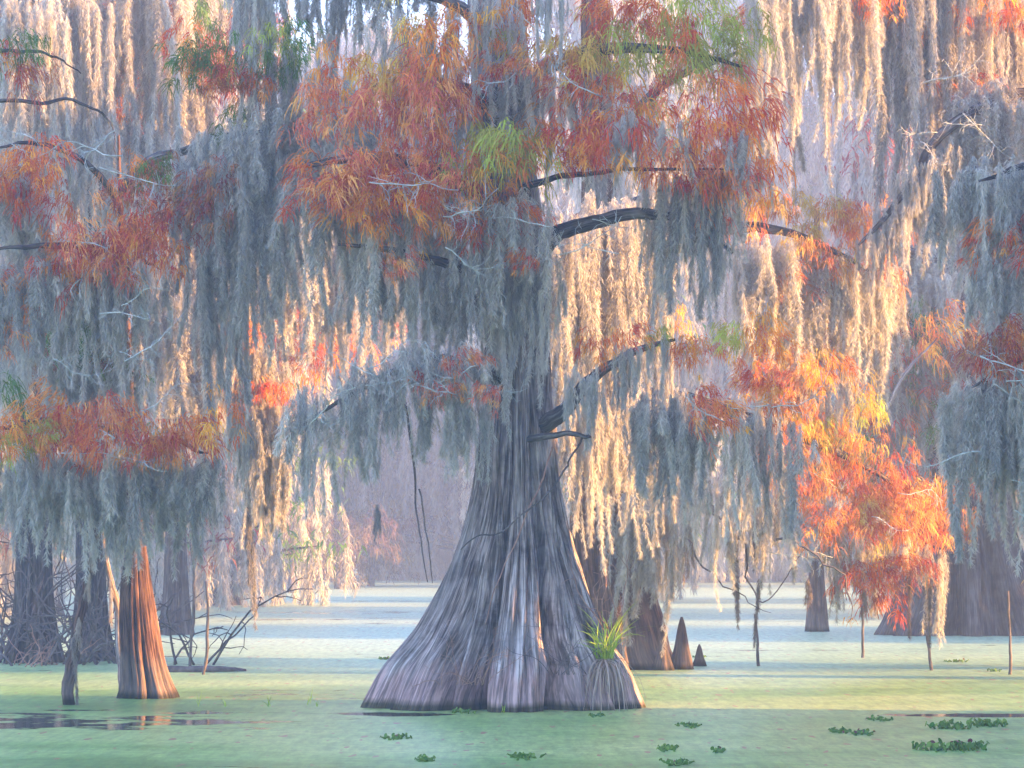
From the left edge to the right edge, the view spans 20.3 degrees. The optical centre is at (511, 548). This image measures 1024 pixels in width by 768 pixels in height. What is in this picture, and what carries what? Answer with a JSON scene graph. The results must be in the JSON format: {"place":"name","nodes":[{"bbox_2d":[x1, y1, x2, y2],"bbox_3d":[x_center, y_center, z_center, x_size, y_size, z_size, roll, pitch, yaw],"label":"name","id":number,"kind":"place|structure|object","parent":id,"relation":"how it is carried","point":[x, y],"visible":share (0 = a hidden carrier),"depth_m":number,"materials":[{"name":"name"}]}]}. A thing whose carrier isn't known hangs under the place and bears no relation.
{"place":"outdoors","nodes":[
{"label":"outdoors","id":0,"kind":"place"},
{"bbox_2d":[212,263,296,631],"bbox_3d":[-3.792,-1.998,41.991,1.424,6.454,4.180,0,0,-5],"label":"moss","id":1,"kind":"object","parent":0,"point":[264,488],"visible":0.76,"depth_m":40.59,"materials":[{"name":"beige plant"}]},
{"bbox_2d":[0,569,1023,767],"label":"water","id":2,"kind":"structure","parent":0,"point":[794,696],"depth_m":36.30,"materials":[{"name":"green liquid"}]},
{"bbox_2d":[0,527,6,618],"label":"distant cypress","id":3,"kind":"object","parent":2,"relation":"on","point":[1,587],"visible":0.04,"depth_m":80.90,"materials":[{"name":"grey plant"}]},
{"bbox_2d":[0,620,100,666],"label":"bare shrub","id":4,"kind":"object","parent":2,"relation":"on","point":[41,653],"visible":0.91,"depth_m":48.67,"materials":[{"name":"wood"}]},
{"bbox_2d":[0,511,108,663],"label":"bare shrub","id":5,"kind":"object","parent":2,"relation":"on","point":[16,644],"visible":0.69,"depth_m":49.44,"materials":[{"name":"brown wood"}]},
{"bbox_2d":[0,562,114,664],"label":"bare shrub","id":6,"kind":"object","parent":2,"relation":"on","point":[44,624],"visible":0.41,"depth_m":49.86,"materials":[{"name":"brown wood"}]},
{"bbox_2d":[0,545,119,665],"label":"bare shrub","id":7,"kind":"object","parent":2,"relation":"on","point":[59,637],"visible":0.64,"depth_m":48.85,"materials":[{"name":"brown wood"}]},
{"bbox_2d":[0,1,125,617],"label":"distant cypress","id":8,"kind":"object","parent":2,"relation":"on","point":[7,561],"visible":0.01,"depth_m":74.35,"materials":[{"name":"grey plant"}]},
{"bbox_2d":[61,524,99,704],"bbox_3d":[-5.510,0.610,36.576,0.480,3.172,0.472,0,0,0],"label":"leaning snag","id":9,"kind":"object","parent":2,"relation":"on","point":[69,680],"visible":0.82,"depth_m":36.42,"materials":[{"name":"grey plant"}]},
{"bbox_2d":[0,0,196,660],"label":"bald cypress","id":10,"kind":"object","parent":2,"relation":"on","point":[56,20],"visible":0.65,"depth_m":45.76,"materials":[{"name":"beige plant"}]},
{"bbox_2d":[0,33,200,615],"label":"distant cypress","id":11,"kind":"object","parent":2,"relation":"on","point":[153,564],"visible":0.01,"depth_m":85.04,"materials":[{"name":"grey plant"}]},
{"bbox_2d":[101,530,120,690],"bbox_3d":[-5.415,0.715,38.986,0.321,2.586,0.260,0,0,-34],"label":"leaning snag","id":12,"kind":"object","parent":2,"relation":"on","point":[113,594],"visible":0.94,"depth_m":38.96,"materials":[{"name":"brown plant"}]},
{"bbox_2d":[0,548,231,664],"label":"bare shrub","id":13,"kind":"object","parent":2,"relation":"on","point":[95,662],"visible":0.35,"depth_m":50.53,"materials":[{"name":"brown wood"}]},
{"bbox_2d":[49,541,185,664],"bbox_3d":[-6.739,1.279,48.923,2.321,3.200,4.718,0,0,0],"label":"bare shrub","id":14,"kind":"object","parent":2,"relation":"on","point":[113,659],"visible":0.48,"depth_m":49.22,"materials":[{"name":"brown wood"}]},
{"bbox_2d":[0,0,272,421],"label":"bald cypress","id":15,"kind":"object","parent":2,"relation":"on","point":[120,116],"visible":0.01,"depth_m":50.68,"materials":[{"name":"grey plant"}]},
{"bbox_2d":[0,0,297,662],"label":"bald cypress","id":16,"kind":"object","parent":2,"relation":"on","point":[207,12],"visible":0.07,"depth_m":49.76,"materials":[{"name":"grey plant"}]},
{"bbox_2d":[56,17,299,586],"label":"distant cypress","id":17,"kind":"object","parent":2,"relation":"on","point":[73,563],"visible":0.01,"depth_m":143.64,"materials":[{"name":"grey plant"}]},
{"bbox_2d":[72,83,287,611],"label":"distant cypress","id":18,"kind":"object","parent":2,"relation":"on","point":[223,546],"visible":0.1,"depth_m":90.85,"materials":[{"name":"grey plant"}]},
{"bbox_2d":[188,539,194,665],"bbox_3d":[-5.238,0.979,46.728,0.122,2.244,0.066,0,0,0],"label":"dead stick","id":19,"kind":"object","parent":2,"relation":"on","point":[193,622],"visible":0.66,"depth_m":46.71,"materials":[{"name":"brown wood"}]},
{"bbox_2d":[202,581,208,674],"bbox_3d":[-4.854,1.311,45.171,0.136,1.587,0.076,0,0,0],"label":"dead stick","id":20,"kind":"object","parent":2,"relation":"on","point":[206,635],"visible":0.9,"depth_m":45.16,"materials":[{"name":"wood"}]},
{"bbox_2d":[167,665,245,671],"bbox_3d":[-4.935,1.978,46.168,1.308,0.171,0.262,0,0,-12],"label":"floating log","id":21,"kind":"object","parent":2,"relation":"on","point":[209,668],"visible":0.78,"depth_m":46.05,"materials":[{"name":"grey wood"}]},
{"bbox_2d":[109,92,311,581],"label":"distant cypress","id":22,"kind":"object","parent":2,"relation":"on","point":[293,487],"depth_m":163.76,"materials":[{"name":"grey plant"}]},
{"bbox_2d":[58,0,366,606],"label":"distant cypress","id":23,"kind":"object","parent":2,"relation":"on","point":[275,572],"visible":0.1,"depth_m":99.55,"materials":[{"name":"beige plant"}]},
{"bbox_2d":[154,578,312,664],"bbox_3d":[-5.207,1.257,48.427,2.500,1.525,3.539,0,0,-30],"label":"bare shrub","id":24,"kind":"object","parent":2,"relation":"on","point":[220,649],"visible":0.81,"depth_m":48.83,"materials":[{"name":"grey plant"}]},
{"bbox_2d":[0,0,466,698],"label":"bald cypress","id":25,"kind":"object","parent":2,"relation":"on","point":[218,174],"visible":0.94,"depth_m":35.64,"materials":[{"name":"grey plant"}]},
{"bbox_2d":[138,215,407,634],"bbox_3d":[-4.899,-7.649,57.748,5.594,19.766,17.566,0,0,-4],"label":"bald cypress","id":26,"kind":"object","parent":2,"relation":"on","point":[175,359],"visible":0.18,"depth_m":52.85,"materials":[{"name":"beige plant"}]},
{"bbox_2d":[235,496,336,592],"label":"distant shrub","id":27,"kind":"object","parent":2,"relation":"on","point":[292,565],"visible":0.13,"depth_m":127.83,"materials":[{"name":"grey plant"}]},
{"bbox_2d":[261,65,406,579],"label":"distant cypress","id":28,"kind":"object","parent":2,"relation":"on","point":[354,494],"visible":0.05,"depth_m":181.03,"materials":[{"name":"grey plant"}]},
{"bbox_2d":[291,31,382,577],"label":"distant cypress","id":29,"kind":"object","parent":2,"relation":"on","point":[313,60],"visible":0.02,"depth_m":191.09,"materials":[{"name":"grey plant"}]},
{"bbox_2d":[284,503,403,588],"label":"distant shrub","id":30,"kind":"object","parent":2,"relation":"on","point":[338,574],"visible":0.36,"depth_m":139.38,"materials":[{"name":"grey plant"}]},
{"bbox_2d":[294,11,462,579],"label":"distant cypress","id":31,"kind":"object","parent":2,"relation":"on","point":[443,498],"visible":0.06,"depth_m":182.43,"materials":[{"name":"grey plant"}]},
{"bbox_2d":[331,495,432,585],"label":"distant shrub","id":32,"kind":"object","parent":2,"relation":"on","point":[371,567],"visible":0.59,"depth_m":149.70,"materials":[{"name":"grey plant"}]},
{"bbox_2d":[380,733,411,739],"bbox_3d":[-1.204,1.977,29.986,0.319,0.082,0.508,0,0,40],"label":"water hyacinth","id":33,"kind":"object","parent":2,"relation":"on","point":[397,736],"visible":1,"depth_m":29.91,"materials":[{"name":"green plant"}]},
{"bbox_2d":[358,126,474,578],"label":"distant cypress","id":34,"kind":"object","parent":2,"relation":"on","point":[413,576],"depth_m":184.79,"materials":[{"name":"grey plant"}]},
{"bbox_2d":[414,754,435,761],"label":"water hyacinth","id":35,"kind":"object","parent":2,"relation":"on","point":[423,757],"visible":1,"depth_m":26.83,"materials":[{"name":"green plant"}]},
{"bbox_2d":[340,35,545,580],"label":"distant cypress","id":36,"kind":"object","parent":2,"relation":"on","point":[439,537],"visible":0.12,"depth_m":176.42,"materials":[{"name":"grey plant"}]},
{"bbox_2d":[452,707,476,713],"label":"water hyacinth","id":37,"kind":"object","parent":2,"relation":"on","point":[461,710],"visible":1,"depth_m":34.66,"materials":[{"name":"green plant"}]},
{"bbox_2d":[472,169,567,407],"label":"distant cypress","id":38,"kind":"object","parent":2,"relation":"on","point":[564,209],"depth_m":188.95,"materials":[{"name":"grey plant"}]},
{"bbox_2d":[506,752,546,760],"bbox_3d":[0.158,1.980,27.195,0.368,0.075,0.629,0,0,-14],"label":"water hyacinth","id":39,"kind":"object","parent":2,"relation":"on","point":[523,755],"visible":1,"depth_m":27.18,"materials":[{"name":"green plant"}]},
{"bbox_2d":[247,0,835,712],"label":"bald cypress","id":40,"kind":"object","parent":2,"relation":"on","point":[511,562],"visible":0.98,"depth_m":34.70,"materials":[{"name":"grey plant"}]},
{"bbox_2d":[408,618,535,694],"bbox_3d":[-0.485,1.305,34.328,1.297,0.980,1.217,0,0,23],"label":"dry vine tangle","id":41,"kind":"object","parent":40,"relation":"attached to","point":[480,670],"visible":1,"depth_m":34.38,"materials":[{"name":"wood"}]},
{"bbox_2d":[506,614,611,675],"bbox_3d":[0.629,1.177,34.550,0.972,0.762,1.078,0,0,40],"label":"dry vine tangle","id":42,"kind":"object","parent":40,"relation":"attached to","point":[570,666],"visible":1,"depth_m":34.44,"materials":[{"name":"wood"}]},
{"bbox_2d":[564,544,636,628],"bbox_3d":[1.145,0.458,35.282,0.799,1.076,1.205,0,0,15],"label":"bare sapling","id":43,"kind":"object","parent":40,"relation":"attached to","point":[604,593],"visible":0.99,"depth_m":35.25,"materials":[{"name":"brown wood"}]},
{"bbox_2d":[442,0,731,582],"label":"distant cypress","id":44,"kind":"object","parent":2,"relation":"on","point":[466,492],"visible":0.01,"depth_m":144.62,"materials":[{"name":"grey plant"}]},
{"bbox_2d":[588,711,604,717],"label":"water hyacinth","id":45,"kind":"object","parent":2,"relation":"on","point":[600,714],"visible":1,"depth_m":33.93,"materials":[{"name":"green plant"}]},
{"bbox_2d":[572,604,646,711],"bbox_3d":[1.185,1.434,35.264,1.138,1.578,1.164,0,0,28],"label":"sedge tuft","id":46,"kind":"object","parent":2,"relation":"on","point":[606,656],"visible":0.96,"depth_m":35.18,"materials":[{"name":"green plant"}]},
{"bbox_2d":[553,0,747,569],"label":"distant cypress","id":47,"kind":"object","parent":2,"relation":"on","point":[701,332],"depth_m":164.22,"materials":[{"name":"grey plant"}]},
{"bbox_2d":[548,0,770,599],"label":"distant cypress","id":48,"kind":"object","parent":2,"relation":"on","point":[680,296],"visible":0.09,"depth_m":107.08,"materials":[{"name":"beige plant"}]},
{"bbox_2d":[651,636,674,670],"bbox_3d":[2.470,1.799,46.796,0.440,0.702,0.351,0,0,0],"label":"cypress knee","id":49,"kind":"object","parent":2,"relation":"on","point":[664,663],"visible":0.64,"depth_m":46.72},
{"bbox_2d":[656,743,678,751],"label":"water hyacinth","id":50,"kind":"object","parent":2,"relation":"on","point":[664,747],"visible":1,"depth_m":28.18,"materials":[{"name":"green plant"}]},
{"bbox_2d":[659,757,694,765],"bbox_3d":[1.534,1.979,26.426,0.335,0.078,0.494,0,0,0],"label":"water hyacinth","id":51,"kind":"object","parent":2,"relation":"on","point":[678,762],"visible":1,"depth_m":26.41,"materials":[{"name":"green plant"}]},
{"bbox_2d":[671,617,693,669],"bbox_3d":[2.796,1.643,47.193,0.466,1.014,0.375,0,0,0],"label":"cypress knee","id":52,"kind":"object","parent":2,"relation":"on","point":[681,658],"visible":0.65,"depth_m":47.11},
{"bbox_2d":[675,721,701,728],"bbox_3d":[1.987,1.976,32.016,0.278,0.082,0.698,0,0,-18],"label":"water hyacinth","id":53,"kind":"object","parent":2,"relation":"on","point":[691,725],"visible":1,"depth_m":31.99,"materials":[{"name":"green plant"}]},
{"bbox_2d":[693,644,706,665],"bbox_3d":[3.176,1.889,48.402,0.277,0.521,0.239,0,0,0],"label":"cypress knee","id":54,"kind":"object","parent":2,"relation":"on","point":[699,659],"visible":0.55,"depth_m":48.35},
{"bbox_2d":[710,746,725,752],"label":"water hyacinth","id":55,"kind":"object","parent":2,"relation":"on","point":[718,750],"visible":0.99,"depth_m":27.95,"materials":[{"name":"green plant"}]},
{"bbox_2d":[666,4,810,581],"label":"distant cypress","id":56,"kind":"object","parent":2,"relation":"on","point":[716,363],"visible":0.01,"depth_m":168.89,"materials":[{"name":"grey plant"}]},
{"bbox_2d":[661,0,828,580],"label":"distant cypress","id":57,"kind":"object","parent":2,"relation":"on","point":[694,15],"depth_m":172.27,"materials":[{"name":"grey plant"}]},
{"bbox_2d":[754,614,759,665],"bbox_3d":[4.154,1.609,48.395,0.119,0.988,0.060,0,0,0],"label":"dead stick","id":58,"kind":"object","parent":2,"relation":"on","point":[757,653],"visible":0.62,"depth_m":48.38,"materials":[{"name":"grey wood"}]},
{"bbox_2d":[550,0,977,669],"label":"bald cypress","id":59,"kind":"object","parent":2,"relation":"on","point":[606,520],"visible":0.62,"depth_m":44.38,"materials":[{"name":"brown plant"}]},
{"bbox_2d":[672,0,860,582],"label":"distant cypress","id":60,"kind":"object","parent":2,"relation":"on","point":[784,561],"visible":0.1,"depth_m":166.82,"materials":[{"name":"grey plant"}]},
{"bbox_2d":[724,113,817,575],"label":"distant cypress","id":61,"kind":"object","parent":2,"relation":"on","point":[749,248],"visible":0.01,"depth_m":207.58,"materials":[{"name":"grey plant"}]},
{"bbox_2d":[721,19,874,581],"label":"distant cypress","id":62,"kind":"object","parent":2,"relation":"on","point":[815,95],"visible":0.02,"depth_m":169.20,"materials":[{"name":"grey plant"}]},
{"bbox_2d":[761,210,876,631],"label":"bald cypress","id":63,"kind":"object","parent":2,"relation":"on","point":[817,617],"visible":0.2,"depth_m":68.30,"materials":[{"name":"grey plant"}]},
{"bbox_2d":[798,92,860,576],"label":"distant cypress","id":64,"kind":"object","parent":2,"relation":"on","point":[841,192],"depth_m":193.73,"materials":[{"name":"grey plant"}]},
{"bbox_2d":[828,726,851,732],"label":"water hyacinth","id":65,"kind":"object","parent":2,"relation":"on","point":[834,730],"visible":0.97,"depth_m":30.97,"materials":[{"name":"green plant"}]},
{"bbox_2d":[843,728,874,735],"bbox_3d":[3.738,1.978,30.622,0.359,0.080,0.454,0,0,0],"label":"water hyacinth","id":66,"kind":"object","parent":2,"relation":"on","point":[862,732],"visible":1,"depth_m":30.62,"materials":[{"name":"green plant"}]},
{"bbox_2d":[861,586,864,657],"bbox_3d":[6.381,1.353,52.117,0.093,1.500,0.061,0,0,0],"label":"dead stick","id":67,"kind":"object","parent":2,"relation":"on","point":[862,641],"visible":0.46,"depth_m":52.10,"materials":[{"name":"brown wood"}]},
{"bbox_2d":[798,10,932,612],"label":"distant cypress","id":68,"kind":"object","parent":2,"relation":"on","point":[862,160],"visible":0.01,"depth_m":89.48,"materials":[{"name":"grey plant"}]},
{"bbox_2d":[712,0,1023,302],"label":"bald cypress","id":69,"kind":"object","parent":2,"relation":"on","point":[958,65],"visible":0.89,"depth_m":44.03,"materials":[{"name":"brown plant"}]},
{"bbox_2d":[821,52,917,580],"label":"distant cypress","id":70,"kind":"object","parent":2,"relation":"on","point":[853,348],"depth_m":165.53,"materials":[{"name":"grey plant"}]},
{"bbox_2d":[866,714,893,720],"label":"water hyacinth","id":71,"kind":"object","parent":2,"relation":"on","point":[879,718],"visible":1,"depth_m":33.16,"materials":[{"name":"green plant"}]},
{"bbox_2d":[845,87,926,601],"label":"distant cypress","id":72,"kind":"object","parent":2,"relation":"on","point":[886,507],"depth_m":103.85,"materials":[{"name":"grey plant"}]},
{"bbox_2d":[806,138,1023,636],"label":"bald cypress","id":73,"kind":"object","parent":2,"relation":"on","point":[976,599],"visible":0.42,"depth_m":63.86,"materials":[{"name":"grey plant"}]},
{"bbox_2d":[923,584,932,669],"bbox_3d":[6.799,1.325,46.731,0.167,1.552,0.066,0,0,0],"label":"dead stick","id":74,"kind":"object","parent":2,"relation":"on","point":[929,650],"visible":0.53,"depth_m":46.72,"materials":[{"name":"brown wood"}]},
{"bbox_2d":[859,166,1021,521],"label":"distant cypress","id":75,"kind":"object","parent":2,"relation":"on","point":[920,374],"depth_m":84.20,"materials":[{"name":"grey plant"}]},
{"bbox_2d":[925,719,973,729],"bbox_3d":[4.868,1.955,31.677,0.506,0.123,0.492,0,0,39],"label":"water hyacinth","id":76,"kind":"object","parent":2,"relation":"on","point":[943,724],"visible":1,"depth_m":31.61,"materials":[{"name":"green plant"}]},
{"bbox_2d":[911,738,989,752],"bbox_3d":[4.319,1.957,28.321,0.713,0.121,0.726,0,0,42],"label":"water hyacinth","id":77,"kind":"object","parent":2,"relation":"on","point":[961,746],"visible":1,"depth_m":28.28,"materials":[{"name":"green plant"}]},
{"bbox_2d":[943,658,968,661],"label":"water hyacinth","id":78,"kind":"object","parent":2,"relation":"on","point":[954,660],"visible":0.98,"depth_m":50.16,"materials":[{"name":"green plant"}]},
{"bbox_2d":[902,154,1023,576],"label":"bald cypress","id":79,"kind":"object","parent":2,"relation":"on","point":[993,415],"visible":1,"depth_m":33.49,"materials":[{"name":"grey plant"}]},
{"bbox_2d":[969,718,1007,727],"bbox_3d":[5.345,1.960,32.132,0.480,0.115,0.635,0,0,0],"label":"water hyacinth","id":80,"kind":"object","parent":2,"relation":"on","point":[979,722],"visible":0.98,"depth_m":32.06,"materials":[{"name":"green plant"}]},
{"bbox_2d":[987,668,1001,671],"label":"water hyacinth","id":81,"kind":"object","parent":2,"relation":"on","point":[993,670],"visible":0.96,"depth_m":46.30,"materials":[{"name":"green plant"}]},
{"bbox_2d":[1007,591,1011,674],"bbox_3d":[7.867,1.390,45.172,0.090,1.428,0.067,0,0,0],"label":"dead stick","id":82,"kind":"object","parent":2,"relation":"on","point":[1009,633],"visible":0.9,"depth_m":45.16,"materials":[{"name":"brown wood"}]},
{"bbox_2d":[1004,150,1023,550],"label":"distant cypress","id":83,"kind":"object","parent":2,"relation":"on","point":[1018,490],"depth_m":79.36,"materials":[{"name":"grey plant"}]},
{"bbox_2d":[263,0,839,559],"label":"sky","id":84,"kind":"structure","parent":0,"point":[322,1],"materials":[{"name":"white"}]}
]}

